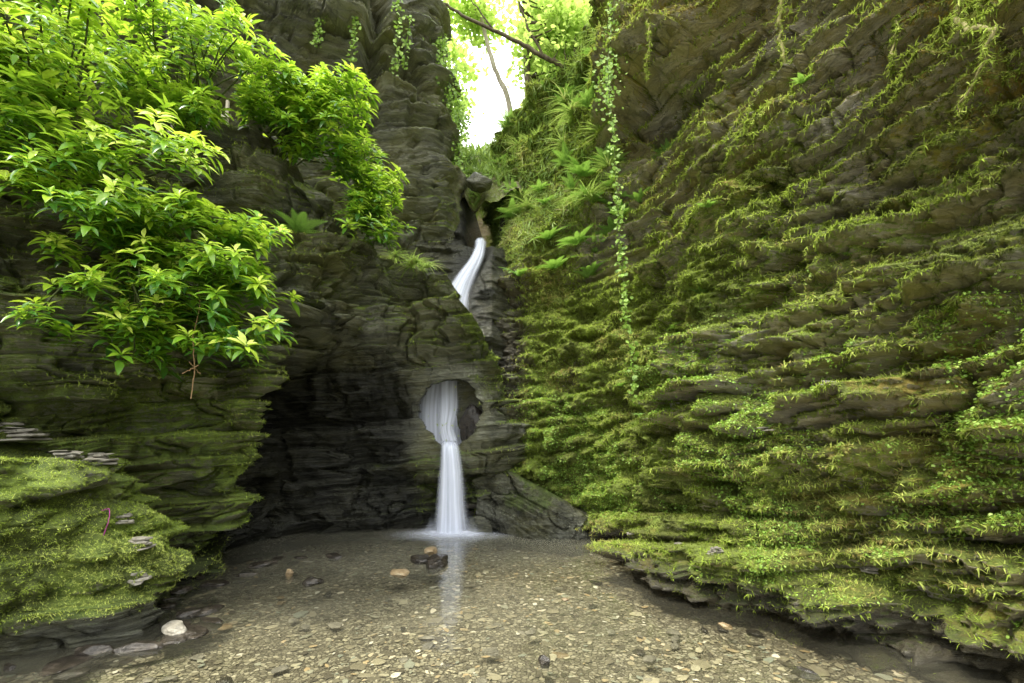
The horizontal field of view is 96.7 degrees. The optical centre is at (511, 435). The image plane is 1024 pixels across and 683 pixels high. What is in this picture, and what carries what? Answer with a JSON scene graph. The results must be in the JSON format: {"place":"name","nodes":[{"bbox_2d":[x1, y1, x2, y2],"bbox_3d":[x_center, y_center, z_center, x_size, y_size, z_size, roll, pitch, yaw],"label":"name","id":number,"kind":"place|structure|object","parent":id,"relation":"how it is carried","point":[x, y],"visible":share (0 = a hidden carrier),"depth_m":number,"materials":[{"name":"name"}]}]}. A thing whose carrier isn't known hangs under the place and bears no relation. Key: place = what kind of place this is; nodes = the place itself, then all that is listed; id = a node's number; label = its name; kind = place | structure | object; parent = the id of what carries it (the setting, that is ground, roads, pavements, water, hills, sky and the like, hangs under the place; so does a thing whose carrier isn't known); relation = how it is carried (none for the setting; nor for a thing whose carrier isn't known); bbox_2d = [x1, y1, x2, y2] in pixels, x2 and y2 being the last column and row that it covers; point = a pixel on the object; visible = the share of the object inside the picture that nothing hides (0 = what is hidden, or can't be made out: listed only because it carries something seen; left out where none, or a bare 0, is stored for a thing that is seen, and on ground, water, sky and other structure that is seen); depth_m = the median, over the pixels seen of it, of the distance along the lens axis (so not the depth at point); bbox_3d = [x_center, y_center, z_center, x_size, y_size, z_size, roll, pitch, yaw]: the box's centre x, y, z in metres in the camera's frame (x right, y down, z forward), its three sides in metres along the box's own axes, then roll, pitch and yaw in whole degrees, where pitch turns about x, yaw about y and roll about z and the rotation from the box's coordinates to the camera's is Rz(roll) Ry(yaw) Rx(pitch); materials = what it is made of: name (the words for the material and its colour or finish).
{"place":"outdoors","nodes":[
{"label":"outdoors","id":0,"kind":"place"},
{"bbox_2d":[0,0,467,261],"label":"gorge cliff","id":1,"kind":"structure","parent":0,"point":[414,130],"depth_m":9.16,"materials":[{"name":"stone"}]},
{"bbox_2d":[310,16,326,47],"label":"ivy vine","id":2,"kind":"object","parent":1,"relation":"attached to","point":[319,30],"visible":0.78,"depth_m":8.39,"materials":[{"name":"green plant"}]},
{"bbox_2d":[346,16,361,63],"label":"ivy vine","id":3,"kind":"object","parent":1,"relation":"attached to","point":[353,22],"visible":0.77,"depth_m":8.58,"materials":[{"name":"green plant"}]},
{"bbox_2d":[389,0,404,75],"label":"ivy vine","id":4,"kind":"object","parent":1,"relation":"attached to","point":[396,67],"visible":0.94,"depth_m":9.00,"materials":[{"name":"green plant"}]},
{"bbox_2d":[399,14,414,69],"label":"ivy vine","id":5,"kind":"object","parent":1,"relation":"attached to","point":[404,63],"visible":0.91,"depth_m":9.19,"materials":[{"name":"green plant"}]},
{"bbox_2d":[422,33,460,88],"bbox_3d":[-1.518,-8.154,9.919,0.804,1.416,0.535,0,0,0],"label":"ivy vine","id":6,"kind":"object","parent":1,"relation":"attached to","point":[441,43],"visible":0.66,"depth_m":9.87,"materials":[{"name":"green plant"}]},
{"bbox_2d":[442,57,470,150],"bbox_3d":[-1.343,-7.233,10.006,0.882,2.132,0.495,0,0,0],"label":"ivy vine","id":7,"kind":"object","parent":1,"relation":"attached to","point":[454,71],"visible":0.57,"depth_m":9.99,"materials":[{"name":"green plant"}]},
{"bbox_2d":[445,89,473,165],"bbox_3d":[-1.249,-6.891,10.194,0.718,1.855,0.550,0,0,-29],"label":"ivy vine","id":8,"kind":"object","parent":1,"relation":"attached to","point":[457,103],"visible":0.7,"depth_m":10.19,"materials":[{"name":"green plant"}]},
{"bbox_2d":[450,105,470,175],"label":"ivy vine","id":9,"kind":"object","parent":1,"relation":"attached to","point":[464,124],"visible":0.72,"depth_m":10.10,"materials":[{"name":"green plant"}]},
{"bbox_2d":[0,119,530,599],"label":"gorge cliff","id":10,"kind":"structure","parent":0,"point":[340,419],"depth_m":6.41,"materials":[{"name":"stone"}]},
{"bbox_2d":[18,0,290,153],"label":"evergreen shrub","id":11,"kind":"object","parent":10,"relation":"on","point":[186,94],"visible":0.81,"depth_m":5.39,"materials":[{"name":"green plant"}]},
{"bbox_2d":[0,118,528,597],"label":"moss","id":12,"kind":"object","parent":10,"relation":"on","point":[216,376],"visible":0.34,"depth_m":5.17,"materials":[{"name":"plant"}]},
{"bbox_2d":[0,428,52,442],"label":"stone stack","id":13,"kind":"object","parent":12,"relation":"on","point":[22,435],"visible":1,"depth_m":4.00,"materials":[{"name":"stone"}]},
{"bbox_2d":[0,0,183,205],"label":"evergreen shrub","id":14,"kind":"object","parent":12,"relation":"on","point":[26,95],"visible":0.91,"depth_m":4.13,"materials":[{"name":"green plant"}]},
{"bbox_2d":[0,104,292,285],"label":"evergreen shrub","id":15,"kind":"object","parent":12,"relation":"on","point":[96,204],"visible":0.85,"depth_m":4.25,"materials":[{"name":"green plant"}]},
{"bbox_2d":[0,216,302,381],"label":"evergreen shrub","id":16,"kind":"object","parent":12,"relation":"on","point":[214,307],"visible":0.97,"depth_m":4.35,"materials":[{"name":"green plant"}]},
{"bbox_2d":[182,288,200,398],"bbox_3d":[-3.060,-0.900,4.388,0.164,1.102,0.129,0,0,0],"label":"twig cross","id":17,"kind":"object","parent":16,"relation":"hanging from","point":[194,366],"visible":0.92,"depth_m":4.35,"materials":[{"name":"brown wood"}]},
{"bbox_2d":[230,14,392,202],"bbox_3d":[-2.705,-4.282,6.155,2.248,1.897,1.545,0,0,0],"label":"evergreen shrub","id":18,"kind":"object","parent":12,"relation":"on","point":[307,104],"visible":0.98,"depth_m":6.01,"materials":[{"name":"green plant"}]},
{"bbox_2d":[329,124,416,255],"bbox_3d":[-2.138,-3.448,6.661,1.504,1.647,1.360,0,0,44],"label":"evergreen shrub","id":19,"kind":"object","parent":12,"relation":"on","point":[365,214],"visible":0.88,"depth_m":6.54,"materials":[{"name":"green plant"}]},
{"bbox_2d":[271,208,327,233],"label":"fern","id":20,"kind":"object","parent":10,"relation":"on","point":[298,219],"visible":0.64,"depth_m":6.08,"materials":[{"name":"green plant"}]},
{"bbox_2d":[392,248,428,284],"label":"grass clump","id":21,"kind":"object","parent":10,"relation":"attached to","point":[412,264],"visible":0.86,"depth_m":7.68,"materials":[{"name":"plant"}]},
{"bbox_2d":[420,238,484,535],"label":"waterfall","id":22,"kind":"structure","parent":0,"point":[438,399],"depth_m":8.19,"materials":[{"name":"liquid"}]},
{"bbox_2d":[459,404,481,440],"bbox_3d":[-0.725,-0.106,8.143,0.432,0.935,0.408,0,0,-11],"label":"boulder","id":23,"kind":"object","parent":22,"relation":"in","point":[469,420],"visible":0.48,"depth_m":8.03,"materials":[{"name":"stone"}]},
{"bbox_2d":[394,190,513,446],"bbox_3d":[-0.917,-2.400,10.752,3.482,6.800,6.077,0,0,34],"label":"basin rock","id":24,"kind":"object","parent":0,"point":[486,305],"visible":0.12,"depth_m":9.33,"materials":[{"name":"stone"}]},
{"bbox_2d":[465,172,492,192],"bbox_3d":[-0.734,-5.545,9.972,0.608,0.399,0.518,0,0,-23],"label":"boulder","id":25,"kind":"object","parent":24,"relation":"on","point":[478,182],"visible":1,"depth_m":9.82,"materials":[{"name":"stone"}]},
{"bbox_2d":[493,197,524,219],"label":"fern","id":26,"kind":"object","parent":24,"relation":"on","point":[510,213],"visible":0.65,"depth_m":10.09,"materials":[{"name":"green plant"}]},
{"bbox_2d":[0,538,930,682],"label":"pool bed","id":27,"kind":"object","parent":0,"point":[227,652],"visible":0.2,"depth_m":4.10,"materials":[{"name":"gravel"}]},
{"bbox_2d":[0,432,192,676],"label":"mossy rock ledge","id":28,"kind":"object","parent":27,"relation":"on","point":[38,645],"visible":0.73,"depth_m":3.51,"materials":[{"name":"stone"}]},
{"bbox_2d":[0,422,27,431],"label":"stone stack","id":29,"kind":"object","parent":28,"relation":"on","point":[12,429],"visible":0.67,"depth_m":4.20,"materials":[{"name":"stone"}]},
{"bbox_2d":[49,450,83,460],"bbox_3d":[-3.850,0.172,3.905,0.210,0.098,0.259,0,0,33],"label":"stone stack","id":30,"kind":"object","parent":28,"relation":"on","point":[67,454],"visible":0.73,"depth_m":3.87,"materials":[{"name":"stone"}]},
{"bbox_2d":[0,431,193,634],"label":"moss","id":31,"kind":"object","parent":28,"relation":"on","point":[5,458],"visible":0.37,"depth_m":3.61,"materials":[{"name":"plant"}]},
{"bbox_2d":[82,453,118,464],"bbox_3d":[-3.746,0.214,4.156,0.242,0.105,0.203,0,0,-34],"label":"stone stack","id":32,"kind":"object","parent":28,"relation":"on","point":[104,459],"visible":0.95,"depth_m":4.13,"materials":[{"name":"stone"}]},
{"bbox_2d":[116,512,134,523],"bbox_3d":[-3.405,0.725,3.981,0.188,0.101,0.139,0,0,27],"label":"stone stack","id":33,"kind":"object","parent":28,"relation":"on","point":[129,521],"visible":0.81,"depth_m":3.95,"materials":[{"name":"stone"}]},
{"bbox_2d":[127,570,151,585],"bbox_3d":[-3.071,1.157,3.739,0.187,0.099,0.145,0,0,22],"label":"stone stack","id":34,"kind":"object","parent":28,"relation":"on","point":[144,576],"visible":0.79,"depth_m":3.70,"materials":[{"name":"stone"}]},
{"bbox_2d":[128,536,156,550],"bbox_3d":[-3.128,0.907,3.846,0.190,0.113,0.185,0,0,0],"label":"stone stack","id":35,"kind":"object","parent":28,"relation":"on","point":[145,540],"visible":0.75,"depth_m":3.80,"materials":[{"name":"stone"}]},
{"bbox_2d":[481,647,499,655],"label":"rock","id":36,"kind":"object","parent":27,"relation":"on","point":[493,651],"visible":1,"depth_m":3.42,"materials":[{"name":"stone"}]},
{"bbox_2d":[475,469,597,555],"bbox_3d":[0.495,1.055,7.459,2.441,1.490,1.183,0,0,19],"label":"wet ledge","id":37,"kind":"object","parent":27,"relation":"on","point":[519,511],"visible":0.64,"depth_m":7.37,"materials":[{"name":"stone"}]},
{"bbox_2d":[446,0,524,148],"label":"sky","id":38,"kind":"structure","parent":0,"point":[492,101],"materials":[{"name":"white"}]},
{"bbox_2d":[460,150,523,247],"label":"gorge floor","id":39,"kind":"structure","parent":0,"point":[491,194],"depth_m":10.41,"materials":[{"name":"plant"}]},
{"bbox_2d":[446,34,488,144],"bbox_3d":[-2.652,-13.302,17.986,3.466,7.016,3.526,0,0,-41],"label":"tree","id":40,"kind":"object","parent":39,"relation":"on","point":[459,51],"visible":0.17,"depth_m":17.78,"materials":[{"name":"green plant"}]},
{"bbox_2d":[455,137,527,218],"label":"grass","id":41,"kind":"structure","parent":39,"relation":"on","point":[478,151],"depth_m":11.18,"materials":[{"name":"plant"}]},
{"bbox_2d":[497,0,592,97],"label":"tree","id":42,"kind":"object","parent":39,"relation":"on","point":[530,65],"visible":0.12,"depth_m":12.90,"materials":[{"name":"green plant"}]},
{"bbox_2d":[460,0,1023,682],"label":"gorge cliff","id":43,"kind":"structure","parent":0,"point":[930,652],"depth_m":4.56,"materials":[{"name":"stone"}]},
{"bbox_2d":[442,0,513,112],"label":"tree","id":44,"kind":"object","parent":43,"relation":"on","point":[468,8],"visible":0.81,"depth_m":13.48,"materials":[{"name":"green plant"}]},
{"bbox_2d":[493,107,519,131],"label":"fern","id":45,"kind":"object","parent":43,"relation":"on","point":[507,114],"visible":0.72,"depth_m":10.96,"materials":[{"name":"green plant"}]},
{"bbox_2d":[500,178,524,196],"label":"fern","id":46,"kind":"object","parent":43,"relation":"attached to","point":[508,187],"visible":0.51,"depth_m":10.17,"materials":[{"name":"green plant"}]},
{"bbox_2d":[493,186,537,217],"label":"grass clump","id":47,"kind":"object","parent":43,"relation":"attached to","point":[516,199],"visible":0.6,"depth_m":10.08,"materials":[{"name":"plant"}]},
{"bbox_2d":[443,0,591,75],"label":"tree","id":48,"kind":"object","parent":43,"relation":"on","point":[556,28],"visible":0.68,"depth_m":9.98,"materials":[{"name":"green plant"}]},
{"bbox_2d":[503,195,542,216],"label":"grass clump","id":49,"kind":"object","parent":43,"relation":"attached to","point":[527,206],"visible":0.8,"depth_m":9.88,"materials":[{"name":"plant"}]},
{"bbox_2d":[532,225,569,239],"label":"fern","id":50,"kind":"object","parent":43,"relation":"attached to","point":[552,232],"visible":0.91,"depth_m":9.32,"materials":[{"name":"green plant"}]},
{"bbox_2d":[543,125,564,158],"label":"grass clump","id":51,"kind":"object","parent":43,"relation":"attached to","point":[562,138],"visible":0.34,"depth_m":9.56,"materials":[{"name":"plant"}]},
{"bbox_2d":[536,255,577,268],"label":"fern","id":52,"kind":"object","parent":43,"relation":"attached to","point":[558,261],"visible":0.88,"depth_m":8.75,"materials":[{"name":"green plant"}]},
{"bbox_2d":[537,82,581,117],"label":"grass clump","id":53,"kind":"object","parent":43,"relation":"attached to","point":[566,96],"visible":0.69,"depth_m":9.88,"materials":[{"name":"plant"}]},
{"bbox_2d":[551,141,578,170],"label":"fern","id":54,"kind":"object","parent":43,"relation":"on","point":[564,151],"visible":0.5,"depth_m":9.42,"materials":[{"name":"green plant"}]},
{"bbox_2d":[546,90,584,135],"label":"grass clump","id":55,"kind":"object","parent":43,"relation":"attached to","point":[571,111],"visible":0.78,"depth_m":9.11,"materials":[{"name":"plant"}]},
{"bbox_2d":[478,0,658,265],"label":"grass","id":56,"kind":"structure","parent":43,"relation":"on","point":[492,208],"depth_m":10.04,"materials":[{"name":"plant"}]},
{"bbox_2d":[560,171,578,190],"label":"fern","id":57,"kind":"object","parent":43,"relation":"attached to","point":[569,182],"visible":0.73,"depth_m":9.15,"materials":[{"name":"green plant"}]},
{"bbox_2d":[555,224,592,247],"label":"fern","id":58,"kind":"object","parent":43,"relation":"attached to","point":[568,240],"visible":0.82,"depth_m":8.70,"materials":[{"name":"green plant"}]},
{"bbox_2d":[569,82,594,107],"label":"fern","id":59,"kind":"object","parent":43,"relation":"on","point":[586,95],"visible":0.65,"depth_m":8.77,"materials":[{"name":"green plant"}]},
{"bbox_2d":[567,160,598,177],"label":"fern","id":60,"kind":"object","parent":43,"relation":"attached to","point":[586,173],"visible":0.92,"depth_m":8.79,"materials":[{"name":"green plant"}]},
{"bbox_2d":[558,178,611,213],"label":"grass clump","id":61,"kind":"object","parent":43,"relation":"attached to","point":[587,188],"visible":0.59,"depth_m":8.67,"materials":[{"name":"plant"}]},
{"bbox_2d":[571,184,606,202],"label":"fern","id":62,"kind":"object","parent":43,"relation":"on","point":[584,192],"visible":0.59,"depth_m":8.71,"materials":[{"name":"green plant"}]},
{"bbox_2d":[564,173,615,213],"bbox_3d":[1.554,-4.500,8.750,1.263,0.466,1.405,-14,-5,5],"label":"grass clump","id":63,"kind":"object","parent":43,"relation":"attached to","point":[590,197],"visible":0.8,"depth_m":8.68,"materials":[{"name":"plant"}]},
{"bbox_2d":[579,260,607,274],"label":"fern","id":64,"kind":"object","parent":43,"relation":"attached to","point":[588,268],"visible":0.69,"depth_m":8.71,"materials":[{"name":"green plant"}]},
{"bbox_2d":[574,107,629,146],"bbox_3d":[1.733,-5.779,8.742,1.173,0.372,1.079,10,-11,-32],"label":"grass clump","id":65,"kind":"object","parent":43,"relation":"attached to","point":[589,128],"visible":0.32,"depth_m":8.67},
{"bbox_2d":[594,217,615,234],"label":"fern","id":66,"kind":"object","parent":43,"relation":"attached to","point":[610,226],"visible":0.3,"depth_m":8.93,"materials":[{"name":"green plant"}]},
{"bbox_2d":[582,148,631,178],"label":"grass clump","id":67,"kind":"object","parent":43,"relation":"attached to","point":[612,160],"visible":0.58,"depth_m":8.64,"materials":[{"name":"plant"}]},
{"bbox_2d":[590,143,625,165],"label":"fern","id":68,"kind":"object","parent":43,"relation":"on","point":[599,151],"visible":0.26,"depth_m":8.75,"materials":[{"name":"green plant"}]},
{"bbox_2d":[589,0,627,110],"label":"ivy vine","id":69,"kind":"object","parent":43,"relation":"hanging from","point":[611,54],"visible":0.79,"depth_m":7.47,"materials":[{"name":"green plant"}]},
{"bbox_2d":[598,55,640,404],"bbox_3d":[1.616,-3.243,6.929,0.312,5.597,0.736,0,0,-28],"label":"ivy vine","id":70,"kind":"object","parent":43,"relation":"hanging from","point":[625,301],"visible":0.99,"depth_m":6.84,"materials":[{"name":"green plant"}]},
{"bbox_2d":[624,187,649,204],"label":"fern","id":71,"kind":"object","parent":43,"relation":"attached to","point":[638,196],"visible":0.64,"depth_m":8.36,"materials":[{"name":"green plant"}]},
{"bbox_2d":[643,0,654,81],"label":"hanging root","id":72,"kind":"object","parent":43,"relation":"hanging from","point":[648,33],"visible":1,"depth_m":7.05,"materials":[{"name":"green plant"}]},
{"bbox_2d":[472,242,1023,649],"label":"ground cover","id":73,"kind":"object","parent":43,"relation":"on","point":[972,448],"visible":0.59,"depth_m":4.08,"materials":[{"name":"green plant"}]},
{"bbox_2d":[482,0,1023,673],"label":"moss","id":74,"kind":"object","parent":43,"relation":"on","point":[732,198],"visible":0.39,"depth_m":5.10,"materials":[{"name":"plant"}]},
{"bbox_2d":[773,0,789,64],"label":"vine","id":75,"kind":"object","parent":43,"relation":"hanging from","point":[782,47],"visible":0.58,"depth_m":6.11,"materials":[{"name":"green plant"}]},
{"bbox_2d":[789,72,814,85],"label":"fern","id":76,"kind":"object","parent":43,"relation":"attached to","point":[800,79],"visible":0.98,"depth_m":5.13,"materials":[{"name":"green plant"}]},
{"bbox_2d":[859,565,878,573],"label":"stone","id":77,"kind":"object","parent":43,"relation":"on","point":[870,570],"visible":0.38,"depth_m":3.68,"materials":[{"name":"stone"}]},
{"bbox_2d":[885,0,905,78],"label":"vine","id":78,"kind":"object","parent":43,"relation":"hanging from","point":[896,29],"visible":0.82,"depth_m":4.45,"materials":[{"name":"green plant"}]},
{"bbox_2d":[946,0,1005,118],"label":"vine","id":79,"kind":"object","parent":43,"relation":"hanging from","point":[989,31],"visible":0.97,"depth_m":3.77,"materials":[{"name":"green plant"}]},
{"label":"pool water","id":80,"kind":"structure","parent":0,"visible":0},
{"bbox_2d":[39,654,94,676],"bbox_3d":[-3.131,1.611,3.172,0.276,0.043,0.298,0,0,-3],"label":"rock","id":81,"kind":"object","parent":80,"relation":"in","point":[61,665],"visible":0.99,"depth_m":3.18,"materials":[{"name":"stone"}]},
{"bbox_2d":[50,668,89,679],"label":"rock","id":82,"kind":"object","parent":80,"relation":"in","point":[69,674],"visible":0.95,"depth_m":3.08,"materials":[{"name":"stone"}]},
{"bbox_2d":[74,644,113,656],"bbox_3d":[-3.107,1.593,3.374,0.261,0.079,0.131,0,0,-9],"label":"rock","id":83,"kind":"object","parent":80,"relation":"on","point":[94,650],"visible":0.93,"depth_m":3.35,"materials":[{"name":"stone"}]},
{"bbox_2d":[112,641,164,655],"bbox_3d":[-2.798,1.600,3.419,0.346,0.098,0.111,0,0,-15],"label":"rock","id":84,"kind":"object","parent":80,"relation":"on","point":[137,648],"visible":1,"depth_m":3.39,"materials":[{"name":"stone"}]},
{"bbox_2d":[161,620,186,635],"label":"rock","id":85,"kind":"object","parent":80,"relation":"in","point":[174,627],"visible":0.9,"depth_m":3.66,"materials":[{"name":"stone"}]},
{"bbox_2d":[159,634,188,648],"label":"rock","id":86,"kind":"object","parent":80,"relation":"in","point":[172,641],"visible":0.61,"depth_m":3.54,"materials":[{"name":"stone"}]},
{"bbox_2d":[159,616,193,625],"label":"rock","id":87,"kind":"object","parent":80,"relation":"in","point":[165,621],"visible":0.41,"depth_m":4.01,"materials":[{"name":"stone"}]},
{"bbox_2d":[169,585,193,594],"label":"rock","id":88,"kind":"object","parent":80,"relation":"on","point":[182,589],"visible":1,"depth_m":4.66,"materials":[{"name":"stone"}]},
{"bbox_2d":[176,607,200,618],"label":"rock","id":89,"kind":"object","parent":80,"relation":"in","point":[183,613],"visible":0.7,"depth_m":4.05,"materials":[{"name":"stone"}]},
{"bbox_2d":[182,624,208,639],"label":"rock","id":90,"kind":"object","parent":80,"relation":"on","point":[194,631],"visible":0.88,"depth_m":3.66,"materials":[{"name":"stone"}]},
{"bbox_2d":[188,604,224,617],"bbox_3d":[-2.796,1.598,4.165,0.216,0.068,0.323,0,0,29],"label":"rock","id":91,"kind":"object","parent":80,"relation":"on","point":[205,611],"visible":0.91,"depth_m":4.11,"materials":[{"name":"stone"}]},
{"bbox_2d":[194,621,222,631],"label":"rock","id":92,"kind":"object","parent":80,"relation":"in","point":[210,627],"visible":0.41,"depth_m":3.87,"materials":[{"name":"stone"}]},
{"bbox_2d":[200,617,223,624],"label":"rock","id":93,"kind":"object","parent":80,"relation":"in","point":[215,620],"visible":0.93,"depth_m":3.93,"materials":[{"name":"stone"}]},
{"bbox_2d":[200,579,228,588],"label":"rock","id":94,"kind":"object","parent":80,"relation":"in","point":[207,584],"visible":0.98,"depth_m":4.84,"materials":[{"name":"stone"}]},
{"bbox_2d":[247,560,277,568],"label":"rock","id":95,"kind":"object","parent":80,"relation":"on","point":[258,564],"visible":1,"depth_m":5.56,"materials":[{"name":"stone"}]},
{"bbox_2d":[302,576,323,586],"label":"rock","id":96,"kind":"object","parent":80,"relation":"on","point":[310,581],"visible":1,"depth_m":4.88,"materials":[{"name":"stone"}]},
{"bbox_2d":[325,552,341,561],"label":"rock","id":97,"kind":"object","parent":80,"relation":"on","point":[333,556],"visible":1,"depth_m":5.93,"materials":[{"name":"stone"}]},
{"bbox_2d":[390,569,409,577],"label":"rock","id":98,"kind":"object","parent":80,"relation":"in","point":[399,573],"visible":1,"depth_m":5.23,"materials":[{"name":"stone"}]},
{"bbox_2d":[410,554,428,564],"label":"rock","id":99,"kind":"object","parent":80,"relation":"on","point":[419,559],"visible":0.82,"depth_m":5.72,"materials":[{"name":"stone"}]},
{"bbox_2d":[426,553,447,573],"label":"rock","id":100,"kind":"object","parent":80,"relation":"in","point":[436,563],"visible":1,"depth_m":5.53,"materials":[{"name":"stone"}]},
{"bbox_2d":[467,516,492,539],"bbox_3d":[-0.546,1.520,7.485,0.461,0.388,0.316,0,0,32],"label":"rock","id":101,"kind":"object","parent":80,"relation":"in","point":[479,527],"visible":0.98,"depth_m":7.41,"materials":[{"name":"stone"}]},
{"bbox_2d":[538,655,549,668],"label":"rock","id":102,"kind":"object","parent":80,"relation":"on","point":[544,661],"visible":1,"depth_m":3.18,"materials":[{"name":"stone"}]},
{"bbox_2d":[643,655,656,665],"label":"rock","id":103,"kind":"object","parent":80,"relation":"in","point":[649,660],"visible":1,"depth_m":3.28,"materials":[{"name":"stone"}]},
{"bbox_2d":[791,666,821,680],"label":"rock","id":104,"kind":"object","parent":80,"relation":"in","point":[804,673],"visible":1,"depth_m":3.07,"materials":[{"name":"stone"}]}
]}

